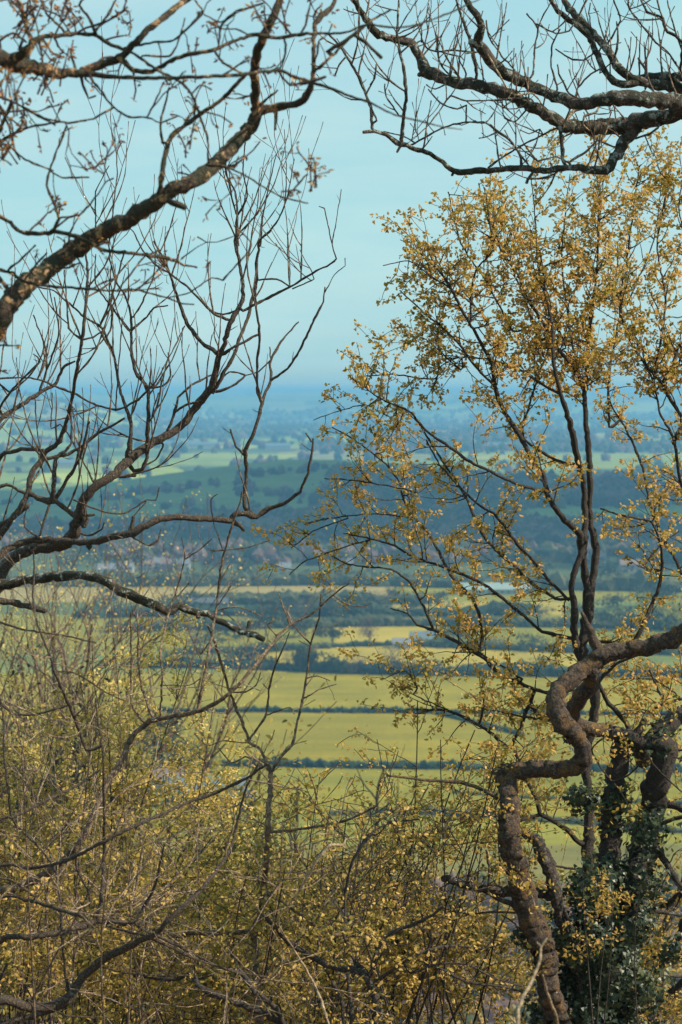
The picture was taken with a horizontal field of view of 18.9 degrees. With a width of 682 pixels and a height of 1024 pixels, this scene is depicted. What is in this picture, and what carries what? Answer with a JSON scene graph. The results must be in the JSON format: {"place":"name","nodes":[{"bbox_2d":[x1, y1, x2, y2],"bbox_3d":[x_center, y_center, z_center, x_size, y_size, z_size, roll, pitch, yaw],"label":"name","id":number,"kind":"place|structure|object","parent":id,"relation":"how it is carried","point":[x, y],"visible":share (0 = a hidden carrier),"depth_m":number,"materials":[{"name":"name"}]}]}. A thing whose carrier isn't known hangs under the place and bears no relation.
{"place":"outdoors","nodes":[
{"label":"outdoors","id":0,"kind":"place"},
{"bbox_2d":[0,389,681,1023],"bbox_3d":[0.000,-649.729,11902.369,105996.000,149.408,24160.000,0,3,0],"label":"ground","id":1,"kind":"structure","parent":0,"point":[326,735],"depth_m":1001.73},
{"bbox_2d":[52,459,77,467],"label":"distant building","id":2,"kind":"structure","parent":1,"relation":"on","point":[66,463],"depth_m":3118.54,"materials":[{"name":"metal"}]},
{"bbox_2d":[0,793,138,1023],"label":"slope tree","id":3,"kind":"object","parent":1,"relation":"on","point":[6,1014],"visible":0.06,"depth_m":27.28,"materials":[{"name":"yellow plant"}]},
{"bbox_2d":[56,549,82,570],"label":"tree","id":4,"kind":"object","parent":1,"relation":"on","point":[68,561],"visible":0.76,"depth_m":1347.47,"materials":[{"name":"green plant"}]},
{"bbox_2d":[0,620,157,1023],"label":"slope tree","id":5,"kind":"object","parent":1,"relation":"on","point":[76,775],"visible":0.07,"depth_m":30.35,"materials":[{"name":"yellow plant"}]},
{"bbox_2d":[0,480,163,1006],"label":"slope tree","id":6,"kind":"object","parent":1,"relation":"on","point":[72,663],"visible":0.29,"depth_m":50.21,"materials":[{"name":"yellow plant"}]},
{"bbox_2d":[79,545,124,565],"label":"tree","id":7,"kind":"object","parent":1,"relation":"on","point":[102,554],"visible":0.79,"depth_m":1364.66,"materials":[{"name":"green plant"}]},
{"bbox_2d":[0,669,211,1023],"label":"leafy shrub","id":8,"kind":"object","parent":1,"relation":"on","point":[10,758],"visible":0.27,"depth_m":17.77,"materials":[{"name":"yellow plant"}]},
{"bbox_2d":[96,562,116,572],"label":"house","id":9,"kind":"structure","parent":1,"relation":"on","point":[111,565],"depth_m":1352.55,"materials":[{"name":"stone"}]},
{"bbox_2d":[0,587,215,1023],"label":"bare shrub","id":10,"kind":"object","parent":1,"relation":"on","point":[49,969],"visible":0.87,"depth_m":12.53,"materials":[{"name":"brown plant"}]},
{"bbox_2d":[92,586,123,605],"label":"tree","id":11,"kind":"object","parent":1,"relation":"on","point":[112,598],"visible":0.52,"depth_m":1150.28,"materials":[{"name":"green plant"}]},
{"bbox_2d":[0,604,235,1023],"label":"blossom shrub","id":12,"kind":"object","parent":1,"relation":"on","point":[190,780],"visible":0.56,"depth_m":18.51,"materials":[{"name":"yellow plant"}]},
{"bbox_2d":[0,461,280,1021],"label":"slope tree","id":13,"kind":"object","parent":1,"relation":"on","point":[62,654],"visible":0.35,"depth_m":42.47,"materials":[{"name":"yellow plant"}]},
{"bbox_2d":[137,557,154,570],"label":"house","id":14,"kind":"structure","parent":1,"relation":"on","point":[145,567],"depth_m":1392.37,"materials":[{"name":"tile"}]},
{"bbox_2d":[0,780,300,1023],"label":"leafy shrub","id":15,"kind":"object","parent":1,"relation":"on","point":[66,884],"visible":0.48,"depth_m":14.06,"materials":[{"name":"yellow plant"}]},
{"bbox_2d":[126,720,175,762],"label":"tree","id":16,"kind":"object","parent":1,"relation":"on","point":[153,750],"visible":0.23,"depth_m":662.56,"materials":[{"name":"green plant"}]},
{"bbox_2d":[0,536,306,1023],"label":"bush","id":17,"kind":"object","parent":1,"relation":"on","point":[55,1006],"visible":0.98,"depth_m":12.27,"materials":[{"name":"brown plant"}]},
{"bbox_2d":[135,704,185,761],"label":"tree","id":18,"kind":"object","parent":1,"relation":"on","point":[167,710],"visible":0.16,"depth_m":666.40,"materials":[{"name":"green plant"}]},
{"bbox_2d":[64,691,263,1022],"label":"blossom shrub","id":19,"kind":"object","parent":1,"relation":"on","point":[218,786],"visible":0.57,"depth_m":18.30,"materials":[{"name":"yellow plant"}]},
{"bbox_2d":[143,765,184,795],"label":"house","id":20,"kind":"structure","parent":1,"relation":"on","point":[166,771],"depth_m":619.98,"materials":[{"name":"tile"}]},
{"bbox_2d":[1,461,328,510],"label":"hilltop trees","id":21,"kind":"object","parent":1,"relation":"on","point":[286,492],"visible":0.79,"depth_m":2011.35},
{"bbox_2d":[148,532,181,555],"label":"tree","id":22,"kind":"object","parent":1,"relation":"on","point":[159,548],"visible":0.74,"depth_m":1478.15,"materials":[{"name":"green plant"}]},
{"bbox_2d":[151,724,184,764],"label":"tree","id":23,"kind":"object","parent":1,"relation":"on","point":[175,736],"visible":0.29,"depth_m":660.67,"materials":[{"name":"green plant"}]},
{"bbox_2d":[0,16,345,641],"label":"bare tree","id":24,"kind":"object","parent":1,"relation":"on","point":[38,544],"visible":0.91,"depth_m":15.05,"materials":[{"name":"brown plant"}]},
{"bbox_2d":[0,578,346,1023],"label":"slope tree","id":25,"kind":"object","parent":1,"relation":"on","point":[148,622],"visible":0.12,"depth_m":36.15,"materials":[{"name":"yellow plant"}]},
{"bbox_2d":[151,594,208,605],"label":"tree","id":26,"kind":"object","parent":1,"relation":"on","point":[168,599],"visible":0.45,"depth_m":1122.02,"materials":[{"name":"green plant"}]},
{"bbox_2d":[0,491,371,895],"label":"hedgerow sapling","id":27,"kind":"object","parent":1,"relation":"on","point":[120,762],"visible":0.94,"depth_m":13.23,"materials":[{"name":"brown plant"}]},
{"bbox_2d":[0,453,374,1020],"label":"slope tree","id":28,"kind":"object","parent":1,"relation":"on","point":[228,711],"visible":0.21,"depth_m":46.32,"materials":[{"name":"yellow plant"}]},
{"bbox_2d":[176,645,206,659],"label":"tree","id":29,"kind":"object","parent":1,"relation":"on","point":[192,647],"visible":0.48,"depth_m":907.31,"materials":[{"name":"green plant"}]},
{"bbox_2d":[177,733,208,768],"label":"tree","id":30,"kind":"object","parent":1,"relation":"on","point":[195,746],"visible":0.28,"depth_m":655.42,"materials":[{"name":"green plant"}]},
{"bbox_2d":[0,777,399,1023],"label":"bare shrub","id":31,"kind":"object","parent":1,"relation":"on","point":[225,1015],"visible":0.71,"depth_m":12.88,"materials":[{"name":"brown plant"}]},
{"bbox_2d":[189,442,218,447],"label":"distant building","id":32,"kind":"structure","parent":1,"relation":"on","point":[205,444],"depth_m":4185.12,"materials":[{"name":"metal"}]},
{"bbox_2d":[181,598,228,606],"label":"shed","id":33,"kind":"structure","parent":1,"relation":"on","point":[209,601],"depth_m":1153.78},
{"bbox_2d":[164,776,246,807],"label":"barn","id":34,"kind":"structure","parent":1,"relation":"on","point":[224,785],"depth_m":602.73,"materials":[{"name":"metal"}]},
{"bbox_2d":[187,631,228,646],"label":"tree","id":35,"kind":"object","parent":1,"relation":"on","point":[208,638],"visible":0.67,"depth_m":959.97,"materials":[{"name":"green plant"}]},
{"bbox_2d":[0,783,426,1023],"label":"leafy shrub","id":36,"kind":"object","parent":1,"relation":"on","point":[195,915],"visible":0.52,"depth_m":14.61,"materials":[{"name":"yellow plant"}]},
{"bbox_2d":[106,719,345,1023],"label":"slope tree","id":37,"kind":"object","parent":1,"relation":"on","point":[248,799],"visible":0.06,"depth_m":34.39,"materials":[{"name":"yellow plant"}]},
{"bbox_2d":[211,620,242,639],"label":"tree","id":38,"kind":"object","parent":1,"relation":"on","point":[226,630],"visible":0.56,"depth_m":1006.97,"materials":[{"name":"green plant"}]},
{"bbox_2d":[0,0,477,389],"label":"overhanging tree","id":39,"kind":"object","parent":1,"relation":"on","point":[18,292],"visible":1,"depth_m":8.81,"materials":[{"name":"brown plant"}]},
{"bbox_2d":[114,594,377,1023],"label":"upright sapling","id":40,"kind":"object","parent":1,"relation":"on","point":[268,831],"visible":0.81,"depth_m":14.06,"materials":[{"name":"brown plant"}]},
{"bbox_2d":[231,640,274,660],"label":"tree","id":41,"kind":"object","parent":1,"relation":"on","point":[249,649],"visible":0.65,"depth_m":904.18,"materials":[{"name":"green plant"}]},
{"bbox_2d":[183,640,330,653],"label":"hedge","id":42,"kind":"object","parent":1,"relation":"on","point":[289,646],"visible":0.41,"depth_m":963.51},
{"bbox_2d":[236,609,283,636],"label":"tree","id":43,"kind":"object","parent":1,"relation":"on","point":[266,616],"visible":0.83,"depth_m":1021.92,"materials":[{"name":"green plant"}]},
{"bbox_2d":[113,813,417,1023],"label":"leafy shrub","id":44,"kind":"object","parent":1,"relation":"on","point":[288,897],"visible":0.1,"depth_m":18.10,"materials":[{"name":"yellow plant"}]},
{"bbox_2d":[243,776,307,967],"bbox_3d":[-2.202,16.630,60.472,2.772,17.550,4.270,0,3,0],"label":"slope tree","id":45,"kind":"object","parent":1,"relation":"on","point":[297,820],"visible":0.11,"depth_m":60.80,"materials":[{"name":"plant"}]},
{"bbox_2d":[265,443,290,449],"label":"distant building","id":46,"kind":"structure","parent":1,"relation":"on","point":[277,446],"depth_m":4037.14,"materials":[{"name":"metal"}]},
{"bbox_2d":[266,604,298,621],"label":"tree","id":47,"kind":"object","parent":1,"relation":"on","point":[282,619],"visible":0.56,"depth_m":1061.70,"materials":[{"name":"green plant"}]},
{"bbox_2d":[286,614,314,636],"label":"tree","id":48,"kind":"object","parent":1,"relation":"on","point":[304,623],"visible":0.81,"depth_m":1019.34,"materials":[{"name":"green plant"}]},
{"bbox_2d":[292,644,317,665],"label":"tree","id":49,"kind":"object","parent":1,"relation":"on","point":[302,659],"visible":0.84,"depth_m":893.62,"materials":[{"name":"green plant"}]},
{"bbox_2d":[173,586,439,604],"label":"hedge","id":50,"kind":"object","parent":1,"relation":"on","point":[246,598],"visible":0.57,"depth_m":1174.87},
{"bbox_2d":[131,756,490,1023],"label":"leafy shrub","id":51,"kind":"object","parent":1,"relation":"on","point":[395,847],"visible":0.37,"depth_m":15.84,"materials":[{"name":"yellow plant"}]},
{"bbox_2d":[73,599,553,618],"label":"hedge","id":52,"kind":"object","parent":1,"relation":"on","point":[374,608],"visible":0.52,"depth_m":1111.32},
{"bbox_2d":[237,777,396,1023],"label":"slope tree","id":53,"kind":"object","parent":1,"relation":"on","point":[337,815],"visible":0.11,"depth_m":40.28,"materials":[{"name":"yellow plant"}]},
{"bbox_2d":[278,837,356,1023],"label":"dry stem","id":54,"kind":"object","parent":1,"relation":"on","point":[321,854],"visible":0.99,"depth_m":12.20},
{"bbox_2d":[304,651,339,667],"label":"tree","id":55,"kind":"object","parent":1,"relation":"on","point":[331,659],"visible":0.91,"depth_m":889.14,"materials":[{"name":"green plant"}]},
{"bbox_2d":[308,623,346,643],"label":"tree","id":56,"kind":"object","parent":1,"relation":"on","point":[332,632],"visible":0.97,"depth_m":988.62,"materials":[{"name":"green plant"}]},
{"bbox_2d":[316,600,346,617],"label":"tree","id":57,"kind":"object","parent":1,"relation":"on","point":[331,609],"visible":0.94,"depth_m":1106.50,"materials":[{"name":"green plant"}]},
{"bbox_2d":[132,775,533,1023],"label":"dark boughed shrub","id":58,"kind":"object","parent":1,"relation":"on","point":[363,973],"visible":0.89,"depth_m":13.31,"materials":[{"name":"brown plant"}]},
{"bbox_2d":[0,389,681,482],"bbox_3d":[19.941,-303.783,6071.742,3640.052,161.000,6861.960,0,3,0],"label":"vale hedgerows","id":59,"kind":"object","parent":1,"relation":"on","point":[464,431],"visible":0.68,"depth_m":5020.89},
{"bbox_2d":[0,504,681,566],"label":"tree belt","id":60,"kind":"object","parent":1,"relation":"on","point":[549,542],"visible":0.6,"depth_m":1577.62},
{"bbox_2d":[0,865,681,1023],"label":"slope scrub","id":61,"kind":"object","parent":1,"relation":"on","point":[504,1004],"visible":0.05,"depth_m":431.77,"materials":[{"name":"yellow plant"}]},
{"bbox_2d":[6,568,681,591],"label":"hedge","id":62,"kind":"object","parent":1,"relation":"on","point":[620,582],"visible":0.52,"depth_m":1282.34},
{"bbox_2d":[331,640,391,647],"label":"hedge","id":63,"kind":"object","parent":1,"relation":"on","point":[356,643],"visible":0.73,"depth_m":980.60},
{"bbox_2d":[351,616,380,640],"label":"tree","id":64,"kind":"object","parent":1,"relation":"on","point":[369,632],"visible":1,"depth_m":986.40,"materials":[{"name":"green plant"}]},
{"bbox_2d":[229,742,506,1023],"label":"leafy shrub","id":65,"kind":"object","parent":1,"relation":"on","point":[371,888],"visible":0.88,"depth_m":15.09,"materials":[{"name":"brown plant"}]},
{"bbox_2d":[100,612,681,632],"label":"hedge","id":66,"kind":"object","parent":1,"relation":"on","point":[348,620],"visible":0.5,"depth_m":1061.42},
{"bbox_2d":[377,642,412,674],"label":"tree","id":67,"kind":"object","parent":1,"relation":"on","point":[391,659],"visible":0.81,"depth_m":882.90,"materials":[{"name":"green plant"}]},
{"bbox_2d":[348,745,442,1023],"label":"slope tree","id":68,"kind":"object","parent":1,"relation":"on","point":[377,792],"visible":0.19,"depth_m":64.08,"materials":[{"name":"brown plant"}]},
{"bbox_2d":[392,638,411,648],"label":"outbuilding","id":69,"kind":"structure","parent":1,"relation":"on","point":[399,640],"depth_m":973.95,"materials":[{"name":"stone"}]},
{"bbox_2d":[126,654,680,677],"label":"hedge","id":70,"kind":"object","parent":1,"relation":"on","point":[369,668],"visible":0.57,"depth_m":884.82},
{"bbox_2d":[143,705,667,715],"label":"hedge","id":71,"kind":"object","parent":1,"relation":"on","point":[341,709],"visible":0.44,"depth_m":778.43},
{"bbox_2d":[383,597,431,609],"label":"tree","id":72,"kind":"object","parent":1,"relation":"on","point":[415,604],"visible":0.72,"depth_m":1115.07,"materials":[{"name":"green plant"}]},
{"bbox_2d":[160,755,681,772],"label":"hedge","id":73,"kind":"object","parent":1,"relation":"on","point":[320,762],"visible":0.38,"depth_m":663.58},
{"bbox_2d":[409,630,433,640],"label":"farmhouse","id":74,"kind":"object","parent":1,"relation":"on","point":[422,634],"visible":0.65,"depth_m":985.05,"materials":[{"name":"metal"}]},
{"bbox_2d":[268,650,586,1023],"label":"leafy shrub","id":75,"kind":"object","parent":1,"relation":"on","point":[501,871],"visible":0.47,"depth_m":16.42,"materials":[{"name":"yellow plant"}]},
{"bbox_2d":[421,591,463,606],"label":"tree","id":76,"kind":"object","parent":1,"relation":"on","point":[443,594],"visible":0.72,"depth_m":1145.49,"materials":[{"name":"green plant"}]},
{"bbox_2d":[318,848,597,1023],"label":"leafy shrub","id":77,"kind":"object","parent":1,"relation":"on","point":[449,983],"visible":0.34,"depth_m":17.03,"materials":[{"name":"yellow plant"}]},
{"bbox_2d":[250,117,681,1002],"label":"leafy tree","id":78,"kind":"object","parent":1,"relation":"on","point":[572,361],"visible":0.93,"depth_m":17.08,"materials":[{"name":"yellow plant"}]},
{"bbox_2d":[335,663,600,1023],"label":"leafy shrub","id":79,"kind":"object","parent":1,"relation":"on","point":[485,775],"visible":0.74,"depth_m":15.88,"materials":[{"name":"yellow plant"}]},
{"bbox_2d":[451,609,494,625],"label":"tree","id":80,"kind":"object","parent":1,"relation":"on","point":[471,615],"visible":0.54,"depth_m":1061.25,"materials":[{"name":"green plant"}]},
{"bbox_2d":[435,711,530,735],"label":"hedge","id":81,"kind":"object","parent":1,"relation":"on","point":[503,728],"visible":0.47,"depth_m":748.14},
{"bbox_2d":[295,0,681,204],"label":"lichened tree","id":82,"kind":"object","parent":1,"relation":"on","point":[629,128],"visible":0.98,"depth_m":12.82,"materials":[{"name":"brown plant"}]},
{"bbox_2d":[452,582,530,594],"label":"greenhouse","id":83,"kind":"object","parent":1,"relation":"on","point":[503,588],"visible":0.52,"depth_m":1232.50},
{"bbox_2d":[308,459,681,535],"bbox_3d":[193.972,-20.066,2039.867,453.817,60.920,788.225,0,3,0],"label":"hill woodland","id":84,"kind":"object","parent":1,"relation":"on","point":[612,488],"visible":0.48,"depth_m":1929.16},
{"bbox_2d":[483,600,518,613],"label":"tree","id":85,"kind":"object","parent":1,"relation":"on","point":[502,607],"visible":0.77,"depth_m":1109.38,"materials":[{"name":"green plant"}]},
{"bbox_2d":[327,805,681,832],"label":"hedge","id":86,"kind":"object","parent":1,"relation":"on","point":[677,830],"visible":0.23,"depth_m":584.86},
{"bbox_2d":[440,831,597,1023],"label":"dead tree","id":87,"kind":"object","parent":1,"relation":"on","point":[549,871],"visible":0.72,"depth_m":15.75,"materials":[{"name":"brown wood"}]},
{"bbox_2d":[516,938,547,1023],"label":"forked dry stem","id":88,"kind":"object","parent":1,"relation":"on","point":[527,989],"visible":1,"depth_m":8.78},
{"bbox_2d":[510,631,553,648],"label":"tree","id":89,"kind":"object","parent":1,"relation":"on","point":[532,638],"visible":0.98,"depth_m":963.00,"materials":[{"name":"green plant"}]},
{"bbox_2d":[387,612,681,1023],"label":"contorted tree","id":90,"kind":"object","parent":1,"relation":"on","point":[571,725],"visible":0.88,"depth_m":15.47,"materials":[{"name":"brown plant"}]},
{"bbox_2d":[513,602,555,617],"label":"tree","id":91,"kind":"object","parent":1,"relation":"on","point":[544,610],"visible":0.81,"depth_m":1102.51,"materials":[{"name":"green plant"}]},
{"bbox_2d":[523,552,560,575],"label":"tree","id":92,"kind":"object","parent":1,"relation":"on","point":[546,566],"visible":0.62,"depth_m":1337.56,"materials":[{"name":"green plant"}]},
{"bbox_2d":[413,637,681,655],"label":"hedge","id":93,"kind":"object","parent":1,"relation":"on","point":[438,642],"visible":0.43,"depth_m":966.89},
{"bbox_2d":[542,974,558,1023],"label":"bent dry stem","id":94,"kind":"object","parent":1,"relation":"on","point":[552,1007],"visible":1,"depth_m":9.65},
{"bbox_2d":[452,789,681,804],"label":"hedge","id":95,"kind":"object","parent":1,"relation":"on","point":[554,797],"visible":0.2,"depth_m":613.91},
{"bbox_2d":[507,626,681,1023],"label":"ivy tree","id":96,"kind":"object","parent":1,"relation":"on","point":[657,743],"visible":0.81,"depth_m":15.92,"materials":[{"name":"green plant"}]},
{"bbox_2d":[562,867,640,1023],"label":"leafy shrub","id":97,"kind":"object","parent":1,"relation":"on","point":[604,911],"visible":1,"depth_m":15.00,"materials":[{"name":"yellow plant"}]},
{"bbox_2d":[588,561,617,579],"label":"tree","id":98,"kind":"object","parent":1,"relation":"on","point":[606,569],"visible":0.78,"depth_m":1312.70,"materials":[{"name":"green plant"}]},
{"bbox_2d":[531,740,681,1023],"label":"slope tree","id":99,"kind":"object","parent":1,"relation":"on","point":[667,855],"visible":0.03,"depth_m":40.67,"materials":[{"name":"green plant"}]},
{"bbox_2d":[594,592,632,609],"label":"tree","id":100,"kind":"object","parent":1,"relation":"on","point":[615,600],"visible":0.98,"depth_m":1147.70,"materials":[{"name":"green plant"}]},
{"bbox_2d":[595,605,649,629],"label":"tree","id":101,"kind":"object","parent":1,"relation":"on","point":[604,613],"visible":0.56,"depth_m":1044.73,"materials":[{"name":"green plant"}]},
{"bbox_2d":[571,844,681,1023],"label":"leafy shrub","id":102,"kind":"object","parent":1,"relation":"on","point":[678,1011],"visible":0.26,"depth_m":17.36,"materials":[{"name":"green plant"}]},
{"bbox_2d":[619,558,642,571],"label":"house","id":103,"kind":"structure","parent":1,"relation":"on","point":[624,568],"depth_m":1384.05,"materials":[{"name":"tile"}]},
{"bbox_2d":[611,609,681,634],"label":"tree","id":104,"kind":"object","parent":1,"relation":"on","point":[654,620],"visible":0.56,"depth_m":1022.87,"materials":[{"name":"green plant"}]},
{"bbox_2d":[625,586,668,601],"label":"tree","id":105,"kind":"object","parent":1,"relation":"on","point":[644,590],"visible":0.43,"depth_m":1158.74,"materials":[{"name":"green plant"}]},
{"bbox_2d":[633,591,671,616],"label":"tree","id":106,"kind":"object","parent":1,"relation":"on","point":[645,596],"visible":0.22,"depth_m":1095.89,"materials":[{"name":"green plant"}]},
{"bbox_2d":[649,582,681,604],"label":"tree","id":107,"kind":"object","parent":1,"relation":"on","point":[663,589],"visible":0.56,"depth_m":1166.16,"materials":[{"name":"green plant"}]},
{"bbox_2d":[650,600,681,627],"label":"tree","id":108,"kind":"object","parent":1,"relation":"on","point":[667,613],"visible":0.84,"depth_m":1042.39,"materials":[{"name":"green plant"}]},
{"bbox_2d":[0,0,681,392],"label":"sky","id":109,"kind":"structure","parent":0,"point":[374,178],"materials":[{"name":"blue"}]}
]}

